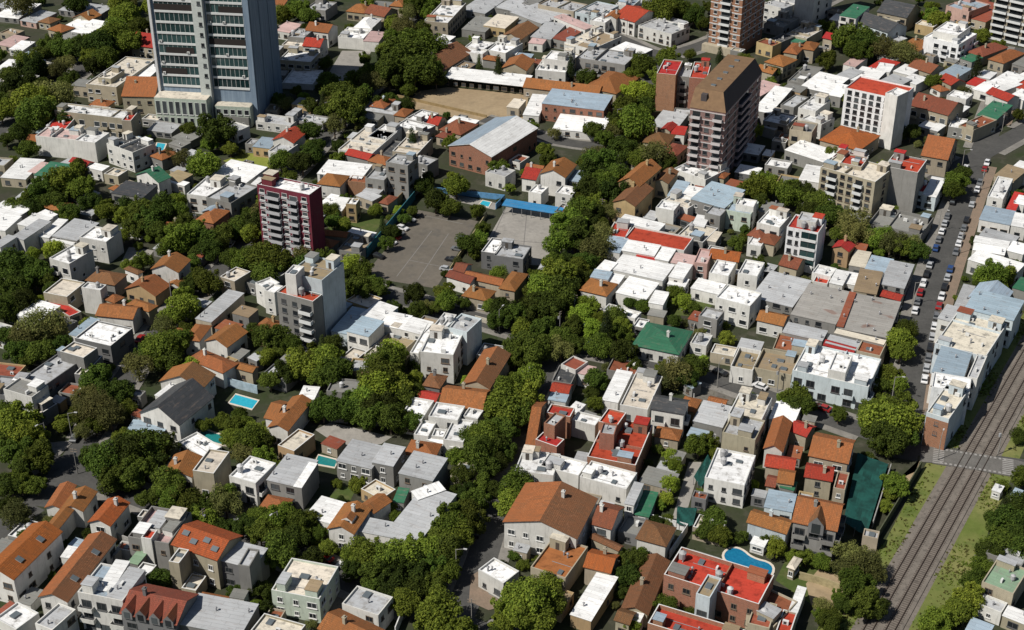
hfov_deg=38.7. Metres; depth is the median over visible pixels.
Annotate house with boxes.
[0,0,11,11]
[0,3,41,23]
[0,28,24,39]
[0,35,29,52]
[0,59,20,74]
[0,157,13,176]
[0,158,44,187]
[0,200,30,219]
[0,214,21,238]
[0,234,18,251]
[0,322,20,348]
[0,362,26,376]
[0,521,63,602]
[0,602,39,629]
[9,40,35,55]
[13,219,51,253]
[17,299,60,320]
[18,213,53,230]
[20,10,56,28]
[26,51,57,62]
[27,162,47,177]
[33,352,56,365]
[34,161,69,179]
[35,59,55,78]
[35,603,79,629]
[37,17,60,29]
[38,209,57,221]
[38,531,116,617]
[39,218,67,247]
[43,278,84,323]
[44,115,74,130]
[44,202,68,211]
[44,481,76,516]
[47,24,74,36]
[49,242,95,280]
[49,507,75,539]
[51,238,75,248]
[52,218,99,243]
[59,3,110,19]
[60,485,98,527]
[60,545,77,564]
[63,32,77,39]
[63,317,77,334]
[66,19,103,35]
[68,157,94,176]
[69,191,99,202]
[69,317,99,341]
[71,78,90,97]
[72,9,101,20]
[75,320,134,364]
[77,207,98,220]
[79,224,123,263]
[81,281,107,313]
[85,266,127,295]
[86,56,156,105]
[87,163,109,180]
[87,496,131,541]
[89,97,115,108]
[95,299,142,333]
[103,293,124,303]
[104,167,128,184]
[111,180,157,206]
[120,227,146,239]
[121,76,158,114]
[125,274,170,307]
[126,298,158,325]
[127,419,165,434]
[128,506,192,569]
[130,29,153,58]
[135,165,171,195]
[139,378,214,441]
[147,121,180,139]
[150,147,177,169]
[151,250,190,293]
[152,244,184,257]
[159,361,216,395]
[168,450,202,488]
[169,170,193,185]
[172,131,202,148]
[178,432,221,455]
[180,149,196,167]
[180,593,259,629]
[186,324,211,354]
[187,174,257,221]
[187,348,238,388]
[193,449,231,497]
[195,208,229,229]
[195,289,244,334]
[201,202,223,213]
[205,323,247,357]
[210,159,266,183]
[220,267,250,293]
[221,541,269,601]
[224,116,249,125]
[229,122,250,142]
[229,456,275,505]
[232,305,258,327]
[251,315,279,346]
[251,613,305,629]
[252,137,272,157]
[255,277,279,307]
[256,111,299,132]
[256,270,285,286]
[264,283,282,315]
[264,400,286,430]
[265,364,299,392]
[266,453,319,509]
[267,394,312,444]
[268,143,297,159]
[271,558,339,622]
[272,126,305,151]
[275,0,290,7]
[277,21,300,39]
[278,429,315,460]
[279,45,283,57]
[280,46,322,89]
[282,33,312,53]
[287,28,312,42]
[291,107,329,132]
[292,97,317,113]
[293,18,307,23]
[299,385,320,399]
[302,35,327,57]
[305,20,337,47]
[310,0,337,21]
[310,496,345,535]
[317,159,372,181]
[317,173,349,197]
[317,608,384,629]
[323,194,338,204]
[325,230,350,245]
[326,378,360,397]
[327,500,370,550]
[336,197,348,217]
[336,439,381,484]
[337,232,373,259]
[338,27,384,51]
[338,123,432,159]
[342,585,393,628]
[345,146,375,163]
[346,1,368,21]
[346,198,360,222]
[346,316,384,350]
[347,294,382,308]
[348,175,365,194]
[348,227,375,237]
[351,358,366,377]
[354,14,381,30]
[355,190,381,209]
[358,517,406,542]
[360,301,397,319]
[362,101,400,122]
[363,187,382,195]
[363,493,391,520]
[364,2,397,27]
[364,343,381,358]
[365,163,387,194]
[367,122,402,140]
[367,150,390,168]
[369,95,395,109]
[371,443,405,487]
[374,1,392,7]
[377,322,415,357]
[382,311,412,335]
[387,485,456,540]
[389,0,403,17]
[393,108,413,122]
[398,450,447,496]
[400,118,435,139]
[400,317,433,340]
[404,397,483,455]
[405,109,438,123]
[405,439,441,460]
[410,323,433,369]
[411,481,445,499]
[418,155,438,177]
[422,368,447,392]
[426,112,444,134]
[431,41,470,74]
[435,127,451,146]
[435,312,456,324]
[439,118,478,139]
[439,382,489,414]
[445,270,476,292]
[446,115,479,127]
[452,262,472,272]
[454,61,477,68]
[461,284,495,312]
[462,16,490,39]
[463,346,510,395]
[464,271,504,296]
[465,36,495,63]
[466,0,503,18]
[476,343,502,360]
[478,558,518,598]
[483,14,518,36]
[484,34,522,64]
[485,165,514,190]
[494,0,512,15]
[496,0,528,14]
[498,271,527,303]
[501,53,534,74]
[503,21,538,48]
[506,98,525,116]
[512,11,535,24]
[516,444,636,505]
[521,162,542,191]
[522,0,544,4]
[522,77,601,97]
[523,94,546,121]
[525,400,546,444]
[528,36,546,51]
[528,157,576,206]
[530,21,564,48]
[530,533,587,590]
[535,47,574,81]
[538,0,587,17]
[551,365,576,395]
[552,27,580,49]
[554,14,591,34]
[556,587,573,622]
[561,356,587,384]
[564,25,620,53]
[569,170,580,185]
[573,69,597,81]
[575,1,618,23]
[576,43,635,76]
[579,278,617,309]
[583,546,619,584]
[586,492,601,507]
[589,71,640,101]
[590,9,612,32]
[590,269,612,280]
[590,502,624,540]
[596,260,617,271]
[601,236,628,262]
[602,369,632,413]
[603,303,640,327]
[605,9,619,31]
[607,358,641,379]
[608,273,624,290]
[611,42,652,56]
[612,158,661,222]
[616,0,640,9]
[616,276,658,312]
[618,5,654,36]
[620,367,662,420]
[621,214,664,231]
[621,239,660,256]
[621,553,669,627]
[624,481,643,519]
[632,322,692,363]
[634,490,658,519]
[635,520,676,558]
[636,255,655,259]
[638,18,689,46]
[639,466,679,495]
[643,127,675,154]
[648,290,668,310]
[650,110,687,131]
[650,393,690,437]
[654,247,675,263]
[655,167,678,198]
[655,199,679,224]
[660,121,677,133]
[662,143,687,164]
[664,188,693,215]
[667,180,690,196]
[667,278,689,292]
[668,262,692,283]
[669,18,684,22]
[670,252,697,280]
[671,125,687,144]
[675,161,728,186]
[679,222,717,252]
[680,185,702,199]
[690,278,725,304]
[691,181,744,216]
[692,248,711,279]
[692,400,731,441]
[693,214,707,227]
[698,307,723,337]
[703,230,721,248]
[704,205,728,231]
[704,448,755,508]
[709,247,741,269]
[709,259,735,285]
[715,284,761,328]
[721,386,771,461]
[725,179,746,198]
[725,192,758,231]
[729,347,760,385]
[734,164,761,179]
[737,259,764,290]
[741,143,764,162]
[745,590,797,629]
[746,237,763,257]
[746,508,791,544]
[747,226,764,242]
[747,601,776,629]
[753,348,799,389]
[755,271,811,321]
[756,38,781,57]
[756,205,790,240]
[756,305,788,337]
[758,86,791,123]
[758,201,783,220]
[758,233,781,256]
[759,63,779,82]
[759,80,779,101]
[761,126,777,138]
[763,0,794,20]
[763,10,799,35]
[763,107,797,136]
[763,415,792,467]
[764,158,792,175]
[764,454,796,484]
[764,489,796,519]
[765,41,819,79]
[768,400,800,431]
[771,33,794,50]
[773,333,806,354]
[776,468,795,490]
[777,174,798,181]
[778,254,806,276]
[779,228,785,247]
[780,94,808,114]
[782,322,827,345]
[784,83,807,96]
[784,140,837,167]
[786,556,801,580]
[787,20,822,41]
[787,64,822,84]
[788,120,817,146]
[788,420,816,450]
[790,36,809,44]
[790,495,846,560]
[797,92,830,120]
[799,164,820,189]
[800,22,822,28]
[801,110,834,138]
[804,462,834,499]
[808,432,855,482]
[811,264,836,282]
[822,32,836,50]
[823,339,856,352]
[825,334,860,352]
[829,14,839,27]
[829,83,847,107]
[829,269,849,289]
[831,235,855,267]
[832,144,868,160]
[832,470,848,503]
[834,328,885,346]
[837,67,861,84]
[842,56,867,71]
[844,271,857,291]
[848,249,871,272]
[849,66,885,83]
[856,340,885,366]
[857,12,907,41]
[865,255,893,276]
[869,58,900,70]
[875,62,894,76]
[877,0,921,30]
[877,54,901,65]
[878,260,914,298]
[880,290,904,310]
[881,74,911,85]
[893,64,917,76]
[906,73,927,92]
[907,35,923,56]
[908,57,944,76]
[909,92,963,133]
[914,20,938,35]
[916,180,929,207]
[918,120,945,136]
[920,176,944,210]
[921,133,957,176]
[921,379,968,449]
[926,385,930,402]
[927,372,970,424]
[930,346,972,386]
[934,304,958,341]
[938,73,966,92]
[939,64,971,80]
[945,0,989,21]
[946,90,972,105]
[947,117,967,138]
[954,284,975,306]
[958,115,996,142]
[960,53,982,69]
[962,103,969,117]
[965,77,985,93]
[965,289,1023,348]
[967,42,1008,65]
[967,353,986,409]
[968,280,1013,297]
[971,235,1009,255]
[972,81,998,100]
[972,243,1005,256]
[976,70,996,81]
[977,99,1012,129]
[977,205,1015,232]
[979,227,1019,245]
[980,554,1023,606]
[985,87,1020,109]
[985,543,1023,567]
[986,176,1012,207]
[987,49,1023,72]
[987,79,1022,93]
[991,71,1023,85]
[992,164,1023,191]
[1005,241,1023,262]
[1006,191,1023,211]
[1010,212,1023,240]
[1011,57,1023,73]
[1011,277,1023,304]
[1013,88,1023,108]
[1014,160,1023,185]
[1015,80,1023,91]
[1015,195,1023,212]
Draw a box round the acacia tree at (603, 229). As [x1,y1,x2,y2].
[588,221,615,240]
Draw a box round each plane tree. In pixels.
[0,63,21,78]
[0,69,35,93]
[0,91,17,106]
[0,132,15,148]
[0,247,34,280]
[0,273,29,294]
[0,293,22,323]
[0,326,15,342]
[0,430,11,446]
[0,434,32,463]
[0,471,22,497]
[0,494,19,512]
[2,196,26,207]
[2,340,33,363]
[4,270,34,289]
[7,122,32,142]
[7,451,32,468]
[10,288,40,311]
[12,456,35,475]
[13,140,41,157]
[14,95,57,130]
[15,52,48,76]
[15,259,54,289]
[16,350,37,368]
[16,526,25,536]
[20,187,37,199]
[21,198,44,215]
[24,338,56,360]
[24,475,47,494]
[25,77,49,88]
[27,176,60,202]
[29,46,54,59]
[33,271,57,286]
[35,0,46,5]
[37,31,62,56]
[37,188,68,206]
[38,118,50,128]
[42,281,56,291]
[47,37,80,57]
[47,249,60,257]
[51,107,71,121]
[52,335,71,353]
[54,202,80,217]
[61,0,89,11]
[62,70,79,83]
[68,36,99,57]
[70,33,87,42]
[76,192,102,210]
[78,363,112,391]
[78,442,101,466]
[82,29,120,56]
[82,438,119,481]
[83,56,101,75]
[96,462,123,494]
[97,377,135,404]
[103,433,151,466]
[115,195,133,211]
[116,454,158,492]
[119,427,170,460]
[121,214,146,238]
[123,194,152,218]
[132,201,170,229]
[132,251,154,272]
[133,342,145,359]
[134,489,160,506]
[144,220,167,240]
[144,449,171,466]
[145,568,171,587]
[147,191,176,220]
[149,465,186,493]
[150,344,183,372]
[150,429,181,456]
[172,212,193,226]
[178,279,199,291]
[183,239,200,254]
[183,267,196,284]
[186,154,200,176]
[187,253,200,269]
[190,226,216,245]
[195,112,238,148]
[197,238,222,261]
[204,232,230,253]
[210,222,233,242]
[213,517,231,531]
[228,215,247,229]
[228,223,240,240]
[229,512,259,537]
[239,207,253,217]
[244,208,260,229]
[245,518,273,546]
[246,322,261,341]
[247,580,272,599]
[248,260,282,280]
[249,430,276,448]
[253,323,291,348]
[256,370,280,390]
[257,599,274,617]
[263,529,300,570]
[270,92,285,104]
[271,526,288,537]
[272,341,285,357]
[274,358,301,383]
[282,524,310,548]
[286,151,316,175]
[291,253,305,264]
[296,6,320,22]
[296,546,325,563]
[297,118,323,139]
[298,97,317,111]
[299,142,324,167]
[303,138,325,151]
[306,391,333,422]
[313,106,327,115]
[315,247,335,257]
[316,71,340,86]
[318,80,355,98]
[318,356,353,385]
[321,390,353,422]
[322,90,363,127]
[323,202,340,216]
[324,212,342,229]
[324,334,343,347]
[330,139,344,152]
[335,389,361,420]
[340,558,360,581]
[343,69,365,83]
[344,23,353,29]
[344,268,354,278]
[345,274,372,298]
[346,105,367,129]
[348,86,369,106]
[348,374,356,378]
[350,398,384,431]
[357,556,387,585]
[359,83,373,100]
[359,388,397,420]
[362,274,384,287]
[362,576,380,590]
[371,283,390,297]
[372,93,388,102]
[374,53,404,92]
[375,35,430,70]
[376,553,406,588]
[376,577,402,597]
[377,236,394,250]
[377,402,409,434]
[383,224,401,236]
[385,92,399,100]
[385,299,402,309]
[394,54,438,85]
[394,384,414,407]
[395,551,430,584]
[396,95,415,109]
[397,213,411,224]
[397,409,424,430]
[400,573,426,598]
[403,282,425,304]
[406,206,417,217]
[407,300,428,318]
[410,382,425,396]
[414,177,433,195]
[419,53,443,70]
[419,170,434,184]
[419,549,446,572]
[422,567,447,597]
[424,188,451,213]
[425,525,458,542]
[426,70,447,89]
[427,301,441,315]
[434,533,463,563]
[437,195,463,218]
[450,464,475,483]
[456,296,471,309]
[457,482,474,497]
[458,486,491,509]
[463,434,497,464]
[469,452,500,477]
[473,471,490,492]
[482,416,520,439]
[482,431,509,455]
[485,480,500,498]
[487,309,510,331]
[489,297,516,316]
[493,450,507,471]
[497,439,517,462]
[501,401,531,429]
[502,329,526,354]
[504,302,526,322]
[507,352,524,369]
[513,331,547,364]
[518,292,547,323]
[525,333,553,364]
[526,290,566,323]
[529,316,555,336]
[539,153,556,165]
[544,274,577,312]
[548,326,571,342]
[549,248,573,262]
[558,273,582,293]
[560,313,583,334]
[564,334,586,354]
[565,215,595,254]
[572,175,601,196]
[572,251,600,270]
[576,68,599,83]
[577,158,611,179]
[577,268,591,284]
[579,204,605,228]
[581,148,617,168]
[582,121,603,142]
[582,385,599,399]
[583,367,607,390]
[597,174,629,202]
[605,304,627,322]
[606,108,623,123]
[607,135,638,163]
[607,163,631,179]
[609,338,639,361]
[612,559,641,586]
[618,546,647,568]
[623,297,636,308]
[625,356,643,369]
[632,546,649,553]
[638,96,655,111]
[655,54,675,65]
[660,154,677,168]
[667,314,682,326]
[673,367,699,390]
[680,353,709,378]
[682,5,705,27]
[692,520,715,538]
[699,505,726,525]
[727,234,744,251]
[739,224,750,233]
[752,254,767,269]
[754,193,769,212]
[770,66,781,77]
[785,392,817,420]
[786,180,817,202]
[795,200,819,214]
[802,188,835,205]
[813,200,839,226]
[821,21,835,32]
[829,226,848,239]
[830,22,869,45]
[833,596,854,614]
[834,205,846,224]
[849,28,881,49]
[849,585,881,618]
[856,226,874,242]
[860,418,909,455]
[867,597,890,619]
[873,377,892,393]
[874,430,910,459]
[898,424,919,445]
[902,123,921,142]
[903,240,932,261]
[950,163,973,176]
[970,280,979,287]
[974,541,1005,557]
[979,524,1015,549]
[983,510,1001,531]
[987,503,1023,532]
[1000,522,1023,552]
[1005,491,1023,511]
[1007,534,1023,558]
[1009,427,1023,444]
[1010,189,1023,196]
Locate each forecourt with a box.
[51,441,72,457]
[469,572,497,609]
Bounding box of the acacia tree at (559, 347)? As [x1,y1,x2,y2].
[548,334,574,362]
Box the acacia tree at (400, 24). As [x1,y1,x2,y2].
[389,13,416,35]
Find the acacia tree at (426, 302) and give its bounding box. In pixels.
[422,299,434,310]
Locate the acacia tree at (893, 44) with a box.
[883,40,903,57]
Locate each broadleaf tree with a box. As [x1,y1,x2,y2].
[0,49,7,62]
[0,97,16,123]
[0,399,16,409]
[0,400,43,435]
[4,469,32,495]
[7,418,50,444]
[10,83,57,112]
[13,49,33,68]
[21,437,54,473]
[42,166,80,193]
[51,414,72,433]
[54,161,82,175]
[57,74,74,86]
[58,209,76,222]
[65,174,95,198]
[65,405,84,424]
[72,158,87,175]
[78,47,97,61]
[78,317,96,323]
[83,417,106,435]
[89,45,119,68]
[93,198,118,221]
[96,20,135,47]
[103,17,127,25]
[107,0,130,10]
[108,1,141,23]
[111,427,130,442]
[112,206,129,223]
[113,30,141,56]
[115,0,137,7]
[118,398,137,419]
[120,228,130,244]
[120,259,135,268]
[128,16,150,32]
[140,329,189,365]
[141,0,147,12]
[155,236,173,256]
[155,483,180,507]
[157,301,184,325]
[161,222,197,253]
[164,286,201,321]
[165,329,192,349]
[168,483,201,510]
[169,199,189,218]
[176,222,202,244]
[178,321,192,329]
[179,121,196,133]
[186,149,221,177]
[187,491,213,512]
[189,218,205,227]
[191,505,219,525]
[192,266,223,295]
[195,418,211,431]
[200,138,219,153]
[207,483,236,508]
[211,411,229,429]
[219,247,236,266]
[219,428,237,448]
[220,141,238,156]
[221,415,246,430]
[229,245,252,270]
[229,424,266,449]
[230,406,247,417]
[238,240,277,269]
[240,223,261,244]
[240,415,256,427]
[245,420,268,431]
[246,505,267,518]
[252,445,276,460]
[256,347,276,366]
[259,504,287,527]
[260,243,294,272]
[267,148,291,171]
[275,501,295,522]
[276,4,293,24]
[279,167,298,180]
[280,333,301,352]
[284,346,316,380]
[285,0,309,19]
[285,509,317,535]
[290,85,301,96]
[298,341,319,363]
[305,509,322,527]
[306,360,328,389]
[310,343,345,366]
[311,524,328,542]
[318,55,333,69]
[318,539,339,555]
[329,151,345,160]
[334,216,351,231]
[339,193,351,197]
[340,543,360,563]
[345,77,359,85]
[348,475,367,493]
[348,535,383,563]
[349,384,375,408]
[351,255,374,276]
[356,355,402,384]
[358,51,370,63]
[358,62,374,73]
[360,0,373,4]
[363,341,405,372]
[367,203,382,217]
[369,542,408,566]
[374,40,386,51]
[376,46,382,60]
[383,14,398,29]
[383,28,398,38]
[383,371,413,396]
[384,532,431,562]
[391,587,421,616]
[398,27,448,54]
[399,83,417,96]
[402,0,426,18]
[407,369,423,383]
[412,20,432,32]
[412,584,462,629]
[416,531,444,559]
[419,6,429,18]
[421,0,440,13]
[430,501,469,533]
[432,282,455,299]
[434,288,457,311]
[438,558,462,583]
[440,615,478,629]
[441,133,457,148]
[441,173,470,198]
[443,519,474,547]
[446,446,467,465]
[455,232,482,255]
[457,427,470,447]
[457,498,490,534]
[465,420,500,443]
[468,35,482,41]
[469,204,485,219]
[474,229,488,244]
[475,221,491,232]
[481,298,494,311]
[483,382,530,423]
[487,159,509,169]
[487,609,516,629]
[488,626,507,629]
[489,264,508,276]
[490,587,524,626]
[492,487,519,516]
[493,372,530,395]
[498,464,533,494]
[500,576,558,623]
[502,183,516,194]
[509,600,557,629]
[510,378,544,407]
[511,317,530,334]
[517,362,546,388]
[522,285,531,295]
[525,569,563,591]
[526,268,542,283]
[527,119,539,129]
[527,272,563,297]
[535,142,554,155]
[537,257,579,278]
[540,587,566,617]
[541,228,576,252]
[543,251,564,266]
[549,207,587,231]
[562,195,596,214]
[569,256,592,271]
[570,191,585,198]
[575,156,582,166]
[583,331,612,358]
[587,191,607,206]
[588,217,610,231]
[591,169,620,189]
[594,129,615,147]
[608,117,626,135]
[608,321,626,340]
[611,94,639,109]
[613,316,632,332]
[617,103,655,139]
[621,332,634,340]
[623,616,641,629]
[624,128,643,141]
[626,148,649,166]
[631,51,655,74]
[634,298,649,313]
[636,82,655,99]
[638,103,651,116]
[641,0,677,20]
[646,66,656,83]
[652,593,678,608]
[653,359,667,369]
[655,45,680,59]
[673,0,692,18]
[683,48,696,60]
[684,432,714,458]
[686,301,701,312]
[696,16,709,30]
[702,1,710,14]
[706,431,719,453]
[707,524,732,542]
[718,330,737,345]
[736,182,752,195]
[737,52,753,57]
[738,171,769,199]
[756,170,776,183]
[764,174,783,200]
[766,76,777,83]
[775,178,805,207]
[776,391,787,401]
[779,381,812,405]
[796,548,816,567]
[809,552,830,570]
[814,612,839,629]
[815,49,836,71]
[820,607,842,621]
[824,146,836,153]
[829,404,848,423]
[831,34,849,51]
[838,564,876,596]
[842,40,873,58]
[857,395,914,435]
[858,398,879,412]
[865,225,893,248]
[875,389,914,406]
[878,363,905,380]
[879,471,910,498]
[885,327,917,348]
[887,336,915,362]
[889,373,909,390]
[890,235,911,259]
[893,319,918,336]
[899,401,925,432]
[917,605,951,629]
[918,7,938,20]
[924,1,934,7]
[924,74,942,86]
[927,10,951,25]
[935,604,959,627]
[942,180,966,197]
[943,171,971,187]
[945,595,978,622]
[952,581,985,609]
[958,565,986,588]
[969,555,994,572]
[971,264,988,281]
[972,27,992,45]
[975,257,1010,282]
[991,39,1005,45]
[999,265,1016,285]
[1010,464,1023,489]
[1012,108,1023,121]
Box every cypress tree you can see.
[318,91,326,106]
[318,334,325,347]
[378,215,385,236]
[408,126,416,143]
[476,54,482,69]
[493,54,502,74]
[566,53,574,81]
[599,309,613,338]
[715,45,723,65]
[971,53,981,78]
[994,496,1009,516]
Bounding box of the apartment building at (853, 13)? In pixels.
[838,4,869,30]
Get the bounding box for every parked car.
[69,432,81,442]
[135,334,145,342]
[229,240,235,247]
[324,555,334,563]
[371,252,385,259]
[397,224,408,230]
[406,213,419,217]
[439,265,452,270]
[444,256,455,260]
[450,246,464,251]
[711,367,728,376]
[751,381,768,390]
[817,403,831,412]
[911,306,918,314]
[914,297,921,304]
[916,288,923,295]
[919,278,927,286]
[921,374,928,383]
[923,270,930,277]
[923,363,930,372]
[925,353,932,361]
[926,261,933,268]
[927,342,933,351]
[929,332,934,340]
[931,321,936,330]
[932,244,939,251]
[933,311,939,319]
[935,235,942,242]
[935,301,942,309]
[938,227,945,234]
[938,291,945,300]
[941,219,948,226]
[941,282,948,290]
[944,212,950,218]
[944,273,951,281]
[946,265,953,272]
[949,198,955,204]
[952,247,959,255]
[955,239,962,246]
[960,224,967,230]
[963,216,969,222]
[968,201,975,207]
[974,185,980,192]
[976,178,982,185]
[984,159,989,165]
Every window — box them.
[3,582,12,590]
[29,580,36,588]
[45,602,51,608]
[47,551,51,559]
[52,265,58,271]
[62,268,68,275]
[67,615,76,627]
[70,295,75,302]
[79,119,84,125]
[81,599,91,608]
[84,612,93,619]
[86,623,95,629]
[94,121,99,126]
[96,526,104,531]
[96,602,107,611]
[100,624,109,629]
[102,348,109,354]
[104,358,109,363]
[109,123,114,128]
[110,546,115,558]
[111,605,120,614]
[113,618,123,625]
[120,339,125,348]
[123,518,129,528]
[127,622,137,629]
[129,343,134,350]
[132,544,139,550]
[143,417,150,423]
[153,1,190,4]
[155,12,192,21]
[156,23,193,32]
[157,33,194,42]
[157,421,163,427]
[159,44,196,53]
[160,55,197,64]
[161,65,198,74]
[163,76,199,84]
[170,425,175,431]
[190,198,196,203]
[191,206,197,211]
[193,559,198,566]
[205,0,241,2]
[205,3,242,11]
[206,14,243,23]
[207,25,244,34]
[208,564,213,571]
[209,36,245,41]
[210,47,246,56]
[210,379,214,388]
[210,578,215,584]
[211,57,247,66]
[212,68,248,77]
[213,78,249,87]
[224,281,230,287]
[225,567,232,574]
[225,578,234,585]
[232,482,240,491]
[245,486,254,495]
[246,496,254,504]
[259,482,264,492]
[267,191,279,197]
[267,199,279,205]
[268,207,280,212]
[269,214,281,219]
[269,221,281,227]
[270,229,282,234]
[270,483,279,490]
[271,236,282,241]
[277,596,282,603]
[286,487,294,494]
[289,195,296,201]
[290,204,297,208]
[290,211,298,216]
[291,219,298,223]
[292,226,299,230]
[292,233,299,238]
[293,241,300,245]
[293,599,298,606]
[294,328,299,334]
[301,304,311,312]
[302,315,312,321]
[303,324,312,330]
[303,333,313,339]
[307,602,317,609]
[308,613,316,619]
[321,596,326,607]
[338,462,346,469]
[338,534,343,540]
[348,336,356,342]
[359,339,366,345]
[361,468,370,475]
[365,615,373,623]
[380,467,385,473]
[399,177,405,182]
[405,478,409,484]
[440,358,448,364]
[493,588,499,596]
[507,529,514,535]
[508,541,513,547]
[522,532,528,538]
[535,535,543,542]
[535,547,542,553]
[596,528,605,536]
[626,506,631,512]
[643,484,649,489]
[646,353,652,359]
[654,415,663,423]
[657,191,663,196]
[667,583,673,590]
[670,418,678,426]
[680,221,686,226]
[681,588,689,595]
[689,157,696,161]
[690,142,697,146]
[690,149,697,154]
[691,126,698,131]
[691,134,698,139]
[692,111,699,116]
[692,119,699,123]
[694,347,700,353]
[694,501,701,508]
[695,273,702,277]
[696,609,706,617]
[703,320,710,326]
[708,493,713,499]
[711,153,718,158]
[711,160,718,165]
[712,145,719,150]
[713,130,720,135]
[713,138,720,142]
[714,114,721,119]
[714,122,721,127]
[719,33,728,38]
[719,39,727,44]
[720,19,729,24]
[720,26,728,30]
[721,5,730,9]
[721,11,729,16]
[728,306,735,313]
[728,317,733,322]
[729,615,734,622]
[730,603,736,610]
[732,488,741,495]
[732,498,739,505]
[738,101,747,111]
[738,319,745,325]
[739,90,748,103]
[746,608,752,614]
[751,546,761,552]
[753,498,761,504]
[755,377,761,381]
[758,326,766,333]
[767,379,774,385]
[772,303,779,309]
[791,136,797,141]
[792,538,802,545]
[793,377,801,384]
[793,527,804,535]
[799,250,814,257]
[800,241,815,249]
[801,232,816,240]
[805,260,813,266]
[806,380,814,388]
[807,533,818,539]
[814,481,819,487]
[815,321,820,327]
[816,393,825,401]
[820,545,830,551]
[822,533,832,542]
[827,187,835,192]
[828,172,836,178]
[828,180,835,185]
[830,385,839,394]
[832,465,841,471]
[841,399,850,407]
[843,388,852,396]
[852,202,859,207]
[853,195,860,199]
[854,188,861,192]
[854,402,861,409]
[855,180,862,185]
[920,113,925,119]
[924,203,930,208]
[939,118,944,124]
[984,587,992,595]
[991,26,1003,31]
[991,32,1002,38]
[992,19,1004,25]
[993,13,1005,18]
[995,6,1006,11]
[996,0,1007,5]
[1005,36,1017,42]
[1006,29,1018,35]
[1006,621,1017,629]
[1007,23,1020,28]
[1008,16,1021,22]
[1009,9,1022,15]
[1010,3,1023,8]
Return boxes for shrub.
[9,155,18,162]
[42,515,52,521]
[47,570,55,581]
[63,539,70,549]
[81,528,90,538]
[133,241,143,250]
[143,235,152,241]
[225,584,240,595]
[236,149,245,155]
[262,592,271,600]
[305,619,317,629]
[309,415,321,423]
[309,535,318,545]
[315,83,320,90]
[330,478,341,488]
[336,495,345,501]
[354,123,364,129]
[388,510,400,521]
[390,502,397,510]
[393,205,404,213]
[400,306,407,313]
[406,359,420,370]
[440,270,448,276]
[443,112,450,118]
[447,171,454,176]
[449,483,461,496]
[453,255,461,266]
[468,248,480,259]
[507,550,520,560]
[515,559,530,570]
[601,362,609,370]
[610,601,619,608]
[614,584,628,598]
[644,459,652,466]
[649,514,664,523]
[651,444,664,454]
[655,499,666,510]
[657,491,673,505]
[661,447,676,459]
[661,513,673,523]
[666,299,671,307]
[680,318,688,326]
[683,606,694,613]
[699,354,708,359]
[718,534,729,547]
[722,321,730,328]
[729,532,742,544]
[734,530,748,543]
[739,233,747,241]
[751,479,759,490]
[759,534,769,545]
[782,548,798,561]
[811,607,822,621]
[813,597,833,609]
[830,263,840,268]
[831,588,845,600]
[861,451,876,459]
[873,248,885,256]
[879,499,895,512]
[880,489,897,499]
[913,140,922,147]
[961,276,968,281]
[997,478,1010,491]
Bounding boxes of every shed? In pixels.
[0,538,12,552]
[0,601,14,613]
[8,519,36,540]
[18,586,42,610]
[26,134,36,144]
[53,395,67,412]
[58,382,85,405]
[60,158,69,163]
[68,537,82,546]
[108,184,119,197]
[113,547,122,560]
[117,541,130,560]
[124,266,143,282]
[129,551,147,567]
[130,409,140,419]
[131,389,146,407]
[137,509,147,522]
[138,562,156,574]
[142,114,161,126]
[148,457,171,481]
[168,138,190,151]
[170,166,187,173]
[171,180,189,193]
[181,573,207,593]
[195,250,208,265]
[197,298,211,313]
[202,592,228,597]
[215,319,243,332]
[226,356,237,361]
[229,588,248,601]
[231,348,249,362]
[235,362,258,384]
[245,138,258,152]
[246,278,258,295]
[247,353,263,371]
[251,177,261,185]
[261,494,293,508]
[265,104,281,114]
[267,608,285,618]
[281,70,287,81]
[321,435,345,457]
[325,238,339,252]
[329,419,347,423]
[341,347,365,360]
[346,301,351,311]
[347,132,356,140]
[361,479,395,500]
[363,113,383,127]
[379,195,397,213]
[392,487,409,512]
[417,390,440,404]
[421,315,437,323]
[439,34,455,42]
[450,462,477,486]
[482,55,500,68]
[509,154,529,169]
[513,542,530,561]
[517,52,533,58]
[524,163,545,168]
[533,58,541,69]
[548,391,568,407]
[550,382,572,403]
[570,401,585,414]
[574,451,588,461]
[577,365,596,386]
[584,410,596,414]
[589,533,623,563]
[613,608,636,629]
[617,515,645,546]
[632,318,649,335]
[632,611,643,629]
[643,210,656,220]
[647,308,666,324]
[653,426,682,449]
[656,460,677,471]
[663,222,681,233]
[667,450,686,467]
[674,108,689,119]
[677,213,694,228]
[683,381,701,396]
[683,396,701,422]
[686,427,709,436]
[687,310,700,329]
[689,332,712,355]
[691,490,708,510]
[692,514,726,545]
[707,396,728,404]
[708,245,723,249]
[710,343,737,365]
[718,171,730,183]
[730,47,744,54]
[735,269,738,281]
[737,338,763,350]
[750,536,767,555]
[751,488,767,507]
[762,149,774,161]
[763,263,777,279]
[765,474,776,496]
[771,137,787,151]
[776,609,796,629]
[778,132,788,147]
[779,481,797,493]
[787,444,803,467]
[789,585,806,623]
[798,491,813,496]
[802,413,817,427]
[813,276,829,286]
[818,46,826,56]
[827,7,844,18]
[853,242,868,253]
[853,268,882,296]
[861,528,879,550]
[894,36,907,43]
[922,52,937,63]
[930,84,949,96]
[943,58,958,66]
[965,617,993,629]
[977,594,1006,625]
[990,483,1004,500]
[1000,605,1023,629]
[1010,487,1023,495]
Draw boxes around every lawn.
[201,415,231,432]
[224,153,268,166]
[327,213,385,231]
[329,486,353,502]
[669,292,711,315]
[776,559,833,605]
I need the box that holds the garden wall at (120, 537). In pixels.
[116,533,128,541]
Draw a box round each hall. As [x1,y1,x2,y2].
[446,67,532,92]
[448,115,537,174]
[608,218,693,254]
[819,125,880,154]

